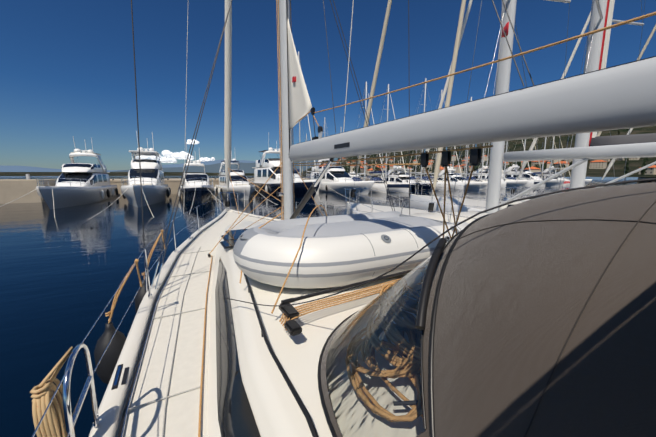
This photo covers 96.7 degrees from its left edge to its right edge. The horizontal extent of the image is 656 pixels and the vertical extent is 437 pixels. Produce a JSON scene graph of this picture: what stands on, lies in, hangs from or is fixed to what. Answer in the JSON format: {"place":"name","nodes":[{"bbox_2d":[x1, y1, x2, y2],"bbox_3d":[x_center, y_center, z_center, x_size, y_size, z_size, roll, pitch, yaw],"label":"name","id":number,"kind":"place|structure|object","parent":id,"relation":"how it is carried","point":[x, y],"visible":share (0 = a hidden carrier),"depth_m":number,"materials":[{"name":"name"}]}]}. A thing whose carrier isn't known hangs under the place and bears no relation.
{"place":"outdoors","nodes":[
{"label":"outdoors","id":0,"kind":"place"},
{"bbox_2d":[0,159,254,171],"bbox_3d":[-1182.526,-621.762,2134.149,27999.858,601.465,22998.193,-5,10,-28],"label":"mountains","id":1,"kind":"structure","parent":0,"point":[19,169],"depth_m":7919.95,"materials":[{"name":"blue"}]},
{"bbox_2d":[135,155,162,160],"bbox_3d":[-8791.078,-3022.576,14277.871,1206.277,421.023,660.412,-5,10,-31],"label":"cloud","id":2,"kind":"structure","parent":0,"point":[149,157],"depth_m":14166.04,"materials":[{"name":"white"}]},
{"bbox_2d":[0,172,305,175],"bbox_3d":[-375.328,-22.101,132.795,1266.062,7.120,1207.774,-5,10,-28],"label":"breakwater","id":3,"kind":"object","parent":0,"point":[109,174],"visible":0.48,"depth_m":412.28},
{"bbox_2d":[161,157,175,162],"bbox_3d":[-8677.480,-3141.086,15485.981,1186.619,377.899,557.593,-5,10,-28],"label":"cloud","id":4,"kind":"structure","parent":0,"point":[164,160],"depth_m":15438.27,"materials":[{"name":"white"}]},
{"bbox_2d":[161,150,193,159],"bbox_3d":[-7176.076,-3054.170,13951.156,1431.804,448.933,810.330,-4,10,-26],"label":"cloud","id":5,"kind":"structure","parent":0,"point":[166,154],"depth_m":13748.27,"materials":[{"name":"white"}]},
{"bbox_2d":[187,139,199,143],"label":"cloud","id":6,"kind":"structure","parent":0,"point":[189,141],"depth_m":13165.12,"materials":[{"name":"white"}]},
{"bbox_2d":[199,157,214,161],"bbox_3d":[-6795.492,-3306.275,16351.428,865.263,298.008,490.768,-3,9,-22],"label":"cloud","id":7,"kind":"structure","parent":0,"point":[201,159],"depth_m":16215.87,"materials":[{"name":"white"}]},
{"bbox_2d":[111,160,318,172],"bbox_3d":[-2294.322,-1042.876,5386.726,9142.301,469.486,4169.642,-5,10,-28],"label":"mountains","id":8,"kind":"structure","parent":0,"point":[244,167],"depth_m":5436.95,"materials":[{"name":"blue"}]},
{"bbox_2d":[0,177,432,195],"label":"quay","id":9,"kind":"structure","parent":0,"point":[174,186],"depth_m":44.17,"materials":[{"name":"concrete"}]},
{"bbox_2d":[110,178,433,181],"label":"quay kerb","id":10,"kind":"structure","parent":9,"relation":"on","point":[209,180],"depth_m":44.11,"materials":[{"name":"concrete"}]},
{"bbox_2d":[0,176,655,436],"bbox_3d":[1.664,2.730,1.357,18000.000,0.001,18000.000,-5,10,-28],"label":"water","id":11,"kind":"structure","parent":0,"point":[64,272],"depth_m":9.32,"materials":[{"name":"blue liquid"}]},
{"bbox_2d":[0,179,56,203],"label":"pier","id":12,"kind":"structure","parent":11,"relation":"in","point":[11,190],"depth_m":30.09,"materials":[{"name":"concrete"}]},
{"bbox_2d":[0,137,117,217],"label":"yacht","id":13,"kind":"object","parent":11,"relation":"on","point":[80,183],"visible":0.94,"depth_m":30.07,"materials":[{"name":"grey"}]},
{"bbox_2d":[88,131,170,219],"bbox_3d":[-19.094,-5.190,29.824,4.463,8.819,25.579,-4,9,-26],"label":"yacht","id":14,"kind":"object","parent":11,"relation":"on","point":[155,189],"visible":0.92,"depth_m":30.80,"materials":[{"name":"white"}]},
{"bbox_2d":[178,142,231,213],"bbox_3d":[-14.636,-5.096,32.733,4.263,7.770,25.757,-4,10,-27],"label":"yacht","id":15,"kind":"object","parent":11,"relation":"on","point":[199,188],"visible":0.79,"depth_m":32.77,"materials":[{"name":"white"}]},
{"bbox_2d":[214,150,277,206],"bbox_3d":[-11.052,-5.802,36.432,4.163,8.070,22.516,-5,10,-28],"label":"yacht","id":16,"kind":"object","parent":11,"relation":"on","point":[241,186],"visible":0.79,"depth_m":37.00,"materials":[{"name":"white"}]},
{"bbox_2d":[249,141,355,204],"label":"yacht","id":17,"kind":"object","parent":11,"relation":"on","point":[264,169],"visible":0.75,"depth_m":40.83,"materials":[{"name":"white"}]},
{"bbox_2d":[293,51,318,194],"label":"sailboat","id":18,"kind":"object","parent":11,"relation":"on","point":[299,171],"visible":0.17,"depth_m":46.00,"materials":[{"name":"white"}]},
{"bbox_2d":[302,134,311,177],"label":"sailboat","id":19,"kind":"object","parent":11,"relation":"on","point":[306,162],"visible":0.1,"depth_m":90.53,"materials":[{"name":"white"}]},
{"bbox_2d":[321,117,327,163],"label":"sailboat","id":20,"kind":"object","parent":11,"relation":"on","point":[324,129],"visible":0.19,"depth_m":91.23,"materials":[{"name":"white"}]},
{"bbox_2d":[348,166,358,177],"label":"sailboat","id":21,"kind":"object","parent":11,"relation":"on","point":[352,176],"visible":0.21,"depth_m":98.02,"materials":[{"name":"white"}]},
{"bbox_2d":[307,159,408,197],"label":"yacht","id":22,"kind":"object","parent":11,"relation":"on","point":[338,179],"visible":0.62,"depth_m":47.28,"materials":[{"name":"white"}]},
{"bbox_2d":[348,82,386,192],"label":"sailboat","id":23,"kind":"object","parent":11,"relation":"on","point":[377,187],"visible":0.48,"depth_m":48.23,"materials":[{"name":"white"}]},
{"bbox_2d":[363,160,375,177],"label":"sailboat","id":24,"kind":"object","parent":11,"relation":"on","point":[365,172],"visible":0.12,"depth_m":101.47,"materials":[{"name":"white"}]},
{"bbox_2d":[362,84,408,192],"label":"sailboat","id":25,"kind":"object","parent":11,"relation":"on","point":[393,186],"visible":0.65,"depth_m":50.74,"materials":[{"name":"white"}]},
{"bbox_2d":[408,150,425,177],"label":"sailboat","id":26,"kind":"object","parent":11,"relation":"on","point":[416,166],"visible":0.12,"depth_m":110.22,"materials":[{"name":"white"}]},
{"bbox_2d":[394,78,447,190],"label":"sailboat","id":27,"kind":"object","parent":11,"relation":"on","point":[437,188],"visible":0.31,"depth_m":56.08,"materials":[{"name":"white"}]},
{"bbox_2d":[378,158,467,193],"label":"yacht","id":28,"kind":"object","parent":11,"relation":"on","point":[398,176],"visible":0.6,"depth_m":54.58,"materials":[{"name":"white"}]},
{"bbox_2d":[413,90,464,189],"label":"sailboat","id":29,"kind":"object","parent":11,"relation":"on","point":[453,185],"visible":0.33,"depth_m":56.61,"materials":[{"name":"white"}]},
{"bbox_2d":[443,97,487,188],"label":"sailboat","id":30,"kind":"object","parent":11,"relation":"on","point":[467,162],"visible":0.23,"depth_m":64.93,"materials":[{"name":"white"}]},
{"bbox_2d":[430,159,508,191],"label":"yacht","id":31,"kind":"object","parent":11,"relation":"on","point":[472,185],"visible":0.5,"depth_m":60.16,"materials":[{"name":"white"}]},
{"bbox_2d":[459,143,505,187],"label":"sailboat","id":32,"kind":"object","parent":11,"relation":"on","point":[503,184],"visible":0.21,"depth_m":66.61,"materials":[{"name":"white"}]},
{"bbox_2d":[345,0,655,223],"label":"sailboat","id":33,"kind":"object","parent":11,"relation":"on","point":[584,154],"visible":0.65,"depth_m":6.82,"materials":[{"name":"white"}]},
{"bbox_2d":[428,203,433,211],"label":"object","id":34,"kind":"object","parent":33,"relation":"on","point":[430,207],"visible":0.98,"depth_m":9.04,"materials":[{"name":"black plastic"}]},
{"bbox_2d":[476,33,501,213],"bbox_3d":[3.486,-3.720,6.268,0.672,8.101,0.182,-7,11,-41],"label":"pennant halyard","id":35,"kind":"object","parent":33,"relation":"hanging from","point":[486,143],"visible":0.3,"depth_m":6.50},
{"bbox_2d":[501,22,508,37],"bbox_3d":[3.771,-3.983,6.214,0.003,0.284,0.340,1,9,9],"label":"pennant","id":36,"kind":"object","parent":35,"relation":"attached to","point":[506,28],"visible":0.79,"depth_m":6.14,"materials":[{"name":"red fabric"}]},
{"bbox_3d":[3.628,-6.725,7.357,0.012,13.681,1.840,-5,10,-28],"label":"stay","id":37,"kind":"object","parent":33,"relation":"attached to","visible":0},
{"bbox_2d":[432,0,465,193],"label":"furled staysail","id":38,"kind":"object","parent":37,"relation":"attached to","point":[450,85],"visible":0.81,"depth_m":8.05,"materials":[{"name":"beige"}]},
{"bbox_2d":[477,140,533,186],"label":"sailboat","id":39,"kind":"object","parent":11,"relation":"on","point":[531,182],"visible":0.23,"depth_m":68.27,"materials":[{"name":"white"}]},
{"bbox_2d":[468,166,554,189],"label":"yacht","id":40,"kind":"object","parent":11,"relation":"on","point":[521,183],"visible":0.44,"depth_m":65.61,"materials":[{"name":"white"}]},
{"bbox_2d":[502,139,544,186],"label":"sailboat","id":41,"kind":"object","parent":11,"relation":"on","point":[513,178],"visible":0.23,"depth_m":71.99,"materials":[{"name":"white"}]},
{"bbox_2d":[410,0,655,211],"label":"sailboat","id":42,"kind":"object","parent":11,"relation":"on","point":[601,15],"visible":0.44,"depth_m":9.04,"materials":[{"name":"white"}]},
{"bbox_2d":[520,136,566,185],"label":"sailboat","id":43,"kind":"object","parent":11,"relation":"on","point":[539,173],"visible":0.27,"depth_m":76.57,"materials":[{"name":"white"}]},
{"bbox_2d":[501,162,588,186],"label":"yacht","id":44,"kind":"object","parent":11,"relation":"on","point":[550,183],"visible":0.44,"depth_m":74.78,"materials":[{"name":"white"}]},
{"bbox_2d":[504,11,590,200],"bbox_3d":[13.829,-8.493,10.110,4.330,20.500,14.000,-5,10,-28],"label":"sailboat","id":45,"kind":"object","parent":11,"relation":"on","point":[562,77],"visible":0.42,"depth_m":14.42,"materials":[{"name":"white"}]},
{"bbox_2d":[531,136,570,185],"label":"sailboat","id":46,"kind":"object","parent":11,"relation":"on","point":[548,173],"visible":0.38,"depth_m":78.89,"materials":[{"name":"white"}]},
{"bbox_2d":[538,162,614,185],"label":"yacht","id":47,"kind":"object","parent":11,"relation":"on","point":[587,180],"visible":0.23,"depth_m":82.43,"materials":[{"name":"white"}]},
{"bbox_2d":[562,24,655,192],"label":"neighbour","id":48,"kind":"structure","parent":11,"relation":"on","point":[641,53],"depth_m":15.16,"materials":[{"name":"white"}]},
{"bbox_2d":[591,128,632,187],"bbox_3d":[22.244,-8.621,14.336,4.130,19.500,13.500,-5,10,-28],"label":"sailboat","id":49,"kind":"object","parent":11,"relation":"on","point":[612,162],"visible":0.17,"depth_m":20.11,"materials":[{"name":"white"}]},
{"bbox_3d":[-0.003,1.774,4.354,4.860,2.001,17.450,-5,10,-28],"label":"hull","id":50,"kind":"object","parent":11,"relation":"in","visible":0},
{"bbox_2d":[89,208,226,436],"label":"bulwark","id":51,"kind":"object","parent":50,"relation":"on","point":[111,406],"visible":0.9,"depth_m":2.43,"materials":[{"name":"plastic"}]},
{"bbox_2d":[111,364,122,389],"bbox_3d":[-1.572,1.178,2.179,0.035,0.006,0.300,-5,10,-28],"label":"cleat recess","id":52,"kind":"object","parent":51,"relation":"on","point":[116,386],"visible":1,"depth_m":2.15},
{"bbox_2d":[113,366,120,385],"bbox_3d":[-1.572,1.173,2.178,0.018,0.006,0.240,-5,10,-28],"label":"cleat bar","id":53,"kind":"object","parent":52,"relation":"in","point":[117,376],"visible":1,"depth_m":2.17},
{"bbox_2d":[121,367,128,384],"bbox_3d":[-1.519,1.177,2.185,0.028,0.006,0.210,-5,10,-28],"label":"deck fitting","id":54,"kind":"object","parent":51,"relation":"on","point":[125,375],"visible":1,"depth_m":2.18,"materials":[{"name":"black"}]},
{"bbox_2d":[116,210,271,436],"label":"deck","id":55,"kind":"structure","parent":50,"relation":"on","point":[182,409],"depth_m":2.54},
{"bbox_2d":[62,343,99,436],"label":"gate stanchions","id":56,"kind":"object","parent":55,"relation":"on","point":[70,418],"visible":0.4,"depth_m":1.47,"materials":[{"name":"silver metal"}]},
{"bbox_2d":[30,346,74,436],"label":"coiled rope","id":57,"kind":"object","parent":56,"relation":"attached to","point":[50,426],"visible":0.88,"depth_m":1.45,"materials":[{"name":"beige fabric"}]},
{"bbox_2d":[144,262,162,290],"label":"turnbuckles","id":58,"kind":"object","parent":55,"relation":"on","point":[153,277],"visible":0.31,"depth_m":3.84,"materials":[{"name":"silver metal"}]},
{"bbox_2d":[129,248,211,436],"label":"deck seams","id":59,"kind":"object","parent":55,"relation":"on","point":[167,396],"visible":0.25,"depth_m":2.27,"materials":[{"name":"grey"}]},
{"bbox_2d":[117,212,272,436],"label":"gutter lines","id":60,"kind":"object","parent":55,"relation":"on","point":[124,411],"visible":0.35,"depth_m":2.33,"materials":[{"name":"black"}]},
{"bbox_2d":[120,212,274,436],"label":"toe rail","id":61,"kind":"object","parent":55,"relation":"on","point":[124,422],"visible":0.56,"depth_m":2.51,"materials":[{"name":"silver metal"}]},
{"bbox_2d":[148,213,253,298],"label":"stanchion bases","id":62,"kind":"object","parent":55,"relation":"on","point":[150,296],"visible":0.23,"depth_m":3.55,"materials":[{"name":"silver metal"}]},
{"bbox_2d":[218,192,238,210],"bbox_3d":[-3.976,-0.682,11.470,0.707,0.667,0.876,-5,10,-28],"label":"pulpit","id":63,"kind":"object","parent":55,"relation":"on","point":[230,201],"visible":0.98,"depth_m":11.54,"materials":[{"name":"silver metal"}]},
{"bbox_2d":[225,200,229,206],"bbox_3d":[-3.906,-0.593,11.352,0.200,0.270,0.257,-5,10,-28],"label":"furler drum","id":64,"kind":"object","parent":63,"relation":"on","point":[227,203],"visible":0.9,"depth_m":11.29,"materials":[{"name":"black plastic"}]},
{"bbox_2d":[143,197,346,294],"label":"stanchions","id":65,"kind":"object","parent":55,"relation":"on","point":[147,271],"visible":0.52,"depth_m":3.52,"materials":[{"name":"silver metal"}]},
{"bbox_2d":[32,194,369,436],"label":"lifelines","id":66,"kind":"object","parent":65,"relation":"on","point":[36,429],"visible":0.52,"depth_m":1.98,"materials":[{"name":"silver metal"}]},
{"bbox_2d":[105,230,164,322],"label":"fender lines","id":67,"kind":"object","parent":66,"relation":"hanging from","point":[110,313],"visible":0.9,"depth_m":3.00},
{"bbox_2d":[94,322,125,383],"bbox_3d":[-2.240,1.416,3.034,0.300,0.700,0.292,-5,10,-28],"label":"fender","id":68,"kind":"object","parent":67,"relation":"hanging from","point":[105,368],"visible":0.69,"depth_m":2.92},
{"bbox_2d":[134,280,147,312],"bbox_3d":[-2.827,1.292,4.534,0.300,0.700,0.292,-5,10,-28],"label":"fender","id":69,"kind":"object","parent":67,"relation":"hanging from","point":[141,293],"visible":0.23,"depth_m":4.41,"materials":[{"name":"black rubber"}]},
{"bbox_2d":[131,0,409,267],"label":"shrouds","id":70,"kind":"object","parent":55,"relation":"on","point":[201,116],"visible":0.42,"depth_m":4.09,"materials":[{"name":"grey metal"}]},
{"bbox_2d":[207,220,425,436],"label":"coachroof","id":71,"kind":"object","parent":55,"relation":"on","point":[276,409],"visible":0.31,"depth_m":1.80,"materials":[{"name":"plastic"}]},
{"bbox_2d":[222,240,236,247],"bbox_3d":[-1.540,0.415,4.951,0.450,0.020,0.450,-5,10,-28],"label":"hatch","id":72,"kind":"object","parent":71,"relation":"on","point":[229,243],"visible":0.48,"depth_m":4.87,"materials":[{"name":"blue glass"}]},
{"bbox_2d":[222,233,241,240],"bbox_3d":[-1.778,0.356,5.731,0.500,0.020,0.500,-5,10,-28],"label":"hatch","id":73,"kind":"object","parent":71,"relation":"on","point":[231,237],"visible":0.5,"depth_m":5.70,"materials":[{"name":"blue glass"}]},
{"bbox_2d":[226,229,246,233],"bbox_3d":[-1.980,0.300,6.531,0.500,0.020,0.500,-5,10,-28],"label":"hatch","id":74,"kind":"object","parent":71,"relation":"on","point":[239,231],"visible":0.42,"depth_m":6.53,"materials":[{"name":"blue glass"}]},
{"bbox_2d":[215,258,260,436],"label":"coach window","id":75,"kind":"structure","parent":71,"relation":"on","point":[236,418],"depth_m":1.95,"materials":[{"name":"grey glass"}]},
{"bbox_2d":[244,274,318,436],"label":"handrail","id":76,"kind":"object","parent":71,"relation":"on","point":[298,400],"visible":0.83,"depth_m":1.60,"materials":[{"name":"black plastic"}]},
{"bbox_2d":[277,0,292,219],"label":"mast","id":77,"kind":"object","parent":71,"relation":"on","point":[287,167],"visible":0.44,"depth_m":5.13,"materials":[{"name":"metal"}]},
{"bbox_2d":[184,0,353,190],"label":"cable","id":78,"kind":"object","parent":77,"relation":"attached to","point":[346,87],"visible":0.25,"depth_m":3.63,"materials":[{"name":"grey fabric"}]},
{"bbox_2d":[286,0,289,151],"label":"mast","id":79,"kind":"object","parent":77,"relation":"attached to","point":[287,68],"depth_m":4.96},
{"bbox_2d":[287,19,311,128],"bbox_3d":[-0.450,-2.408,4.613,0.042,1.804,0.917,-5,10,-28],"label":"sail","id":80,"kind":"object","parent":77,"relation":"attached to","point":[300,105],"visible":0.98,"depth_m":4.80,"materials":[{"name":"white"}]},
{"bbox_2d":[290,184,316,218],"bbox_3d":[-0.436,-0.230,4.869,0.090,0.722,1.027,-5,10,-28],"label":"vang body","id":81,"kind":"object","parent":77,"relation":"attached to","point":[306,197],"visible":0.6,"depth_m":4.73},
{"bbox_2d":[313,160,332,187],"bbox_3d":[-0.062,-0.645,4.103,0.056,0.443,0.630,-5,10,-28],"label":"pole","id":82,"kind":"object","parent":81,"relation":"attached to","point":[322,174],"visible":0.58,"depth_m":4.10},
{"bbox_2d":[279,303,298,319],"bbox_3d":[-0.292,0.686,2.169,0.090,0.050,0.220,-5,10,-28],"label":"organizer","id":83,"kind":"object","parent":71,"relation":"on","point":[290,311],"visible":0.81,"depth_m":2.12,"materials":[{"name":"black plastic"}]},
{"bbox_2d":[294,269,412,300],"bbox_3d":[0.527,0.565,2.779,1.874,0.027,0.028,-5,10,-32],"label":"rope","id":84,"kind":"object","parent":83,"relation":"on","point":[341,288],"visible":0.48,"depth_m":2.53,"materials":[{"name":"black"}]},
{"bbox_2d":[281,298,294,303],"bbox_3d":[-0.312,0.642,2.264,0.102,0.034,0.041,-5,10,-28],"label":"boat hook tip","id":85,"kind":"object","parent":84,"relation":"attached to","point":[290,300],"visible":0.9,"depth_m":2.25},
{"bbox_2d":[284,319,301,335],"bbox_3d":[-0.231,0.722,1.932,0.080,0.050,0.140,-5,10,-28],"label":"organizer","id":86,"kind":"object","parent":71,"relation":"on","point":[293,327],"visible":1,"depth_m":1.90,"materials":[{"name":"black plastic"}]},
{"bbox_2d":[279,278,400,330],"bbox_3d":[0.578,0.623,2.643,2.229,0.028,0.251,-6,10,-33],"label":"line bundle","id":87,"kind":"object","parent":71,"relation":"on","point":[338,299],"visible":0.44,"depth_m":2.35,"materials":[{"name":"beige fabric"}]},
{"bbox_2d":[233,211,468,288],"bbox_3d":[0.277,0.293,3.612,2.792,0.490,1.745,-5,10,-28],"label":"dinghy","id":88,"kind":"object","parent":71,"relation":"on","point":[336,251],"visible":0.88,"depth_m":2.78,"materials":[{"name":"grey"}]},
{"bbox_2d":[381,235,390,242],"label":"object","id":89,"kind":"object","parent":88,"relation":"attached to","point":[385,240],"visible":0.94,"depth_m":2.88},
{"bbox_2d":[360,223,459,276],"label":"dinghy seams","id":90,"kind":"object","parent":88,"relation":"attached to","point":[402,228],"visible":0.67,"depth_m":2.95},
{"bbox_2d":[345,281,422,421],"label":"rope piles","id":91,"kind":"object","parent":71,"relation":"on","point":[372,341],"visible":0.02,"depth_m":1.63,"materials":[{"name":"fabric"}]},
{"bbox_2d":[317,213,492,436],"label":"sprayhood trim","id":92,"kind":"structure","parent":71,"relation":"on","point":[430,373],"depth_m":1.22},
{"bbox_2d":[321,235,457,436],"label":"sprayhood window","id":93,"kind":"structure","parent":92,"relation":"attached to","point":[413,278],"depth_m":1.43,"materials":[{"name":"plastic"}]},
{"bbox_2d":[420,230,461,428],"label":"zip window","id":94,"kind":"structure","parent":92,"relation":"attached to","point":[422,376],"depth_m":1.06,"materials":[{"name":"black plastic"}]},
{"bbox_2d":[393,314,417,405],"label":"dark rope tails","id":95,"kind":"object","parent":71,"relation":"on","point":[403,403],"depth_m":1.30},
{"bbox_2d":[433,182,655,436],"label":"sprayhood canvas","id":96,"kind":"object","parent":71,"relation":"on","point":[513,299],"visible":1,"depth_m":0.85,"materials":[{"name":"fabric"}]},
{"bbox_2d":[415,238,446,329],"bbox_3d":[0.449,0.262,1.270,0.422,0.292,0.052,-14,16,-58],"label":"sprayhood handle","id":97,"kind":"object","parent":96,"relation":"attached to","point":[425,290],"visible":1,"depth_m":1.22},
{"bbox_2d":[459,201,655,436],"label":"sprayhood seams","id":98,"kind":"object","parent":96,"relation":"attached to","point":[638,221],"visible":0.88,"depth_m":0.81,"materials":[{"name":"grey"}]},
{"bbox_2d":[198,0,655,436],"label":"rigging ropes","id":99,"kind":"object","parent":55,"relation":"on","point":[516,55],"visible":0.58,"depth_m":2.62,"materials":[{"name":"fabric"}]},
{"bbox_2d":[224,178,655,305],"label":"dark cord","id":100,"kind":"object","parent":99,"relation":"attached to","point":[550,193],"visible":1,"depth_m":1.22,"materials":[{"name":"black fabric"}]},
{"bbox_2d":[226,208,280,220],"bbox_3d":[1.452,0.727,5.067,1.330,0.261,17.587,-6,10,-35],"label":"bulwark","id":101,"kind":"object","parent":50,"relation":"on","point":[244,213],"visible":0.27,"depth_m":10.11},
{"bbox_2d":[0,0,655,169],"label":"sky","id":102,"kind":"structure","parent":0,"point":[67,72],"materials":[{"name":"blue"}]},
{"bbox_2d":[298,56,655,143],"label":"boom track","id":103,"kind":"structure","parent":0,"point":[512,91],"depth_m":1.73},
{"bbox_2d":[299,126,655,176],"bbox_3d":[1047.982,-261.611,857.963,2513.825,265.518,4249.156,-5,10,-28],"label":"hill","id":104,"kind":"structure","parent":0,"point":[618,170],"depth_m":655.67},
{"bbox_2d":[319,155,655,177],"bbox_3d":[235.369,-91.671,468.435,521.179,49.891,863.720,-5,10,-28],"label":"town","id":105,"kind":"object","parent":104,"relation":"on","point":[602,164],"visible":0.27,"depth_m":368.53,"materials":[{"name":"tile"}]},
{"bbox_2d":[322,130,655,178],"bbox_3d":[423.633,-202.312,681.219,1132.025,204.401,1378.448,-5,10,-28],"label":"buildings","id":106,"kind":"structure","parent":104,"relation":"on","point":[643,171],"depth_m":357.15,"materials":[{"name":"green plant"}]},
{"bbox_3d":[-2.387,-10.342,7.027,0.012,21.032,6.581,-5,10,-28],"label":"forestay","id":107,"kind":"object","parent":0,"visible":0},
{"bbox_2d":[224,0,231,190],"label":"furled jib","id":108,"kind":"object","parent":107,"relation":"attached to","point":[228,89],"visible":0.96,"depth_m":9.66,"materials":[{"name":"white"}]},
{"bbox_3d":[-0.644,-1.132,5.125,0.070,0.070,0.200,-5,10,-28],"label":"gooseneck","id":109,"kind":"object","parent":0,"visible":0},
{"bbox_2d":[290,57,655,161],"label":"boom","id":110,"kind":"object","parent":109,"relation":"attached to","point":[619,97],"visible":0.98,"depth_m":1.68,"materials":[{"name":"metal"}]},
{"bbox_2d":[318,126,322,132],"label":"pulley block","id":111,"kind":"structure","parent":110,"relation":"on","point":[320,128],"depth_m":4.07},
{"bbox_2d":[334,142,349,148],"bbox_3d":[0.161,-0.860,3.445,0.003,0.050,0.350,-5,10,-28],"label":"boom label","id":112,"kind":"object","parent":110,"relation":"attached to","point":[342,145],"visible":1,"depth_m":3.43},
{"bbox_2d":[420,151,428,166],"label":"pulley block","id":113,"kind":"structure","parent":110,"relation":"hanging from","point":[424,162],"depth_m":2.45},
{"bbox_2d":[323,0,534,131],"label":"lazy jacks","id":114,"kind":"object","parent":110,"relation":"on","point":[505,37],"visible":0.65,"depth_m":1.80,"materials":[{"name":"grey fabric"}]},
{"bbox_2d":[441,149,450,166],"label":"pulley block","id":115,"kind":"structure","parent":110,"relation":"hanging from","point":[446,158],"depth_m":2.26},
{"bbox_2d":[469,146,481,165],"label":"pulley block","id":116,"kind":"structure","parent":110,"relation":"hanging from","point":[475,157],"depth_m":2.04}
]}

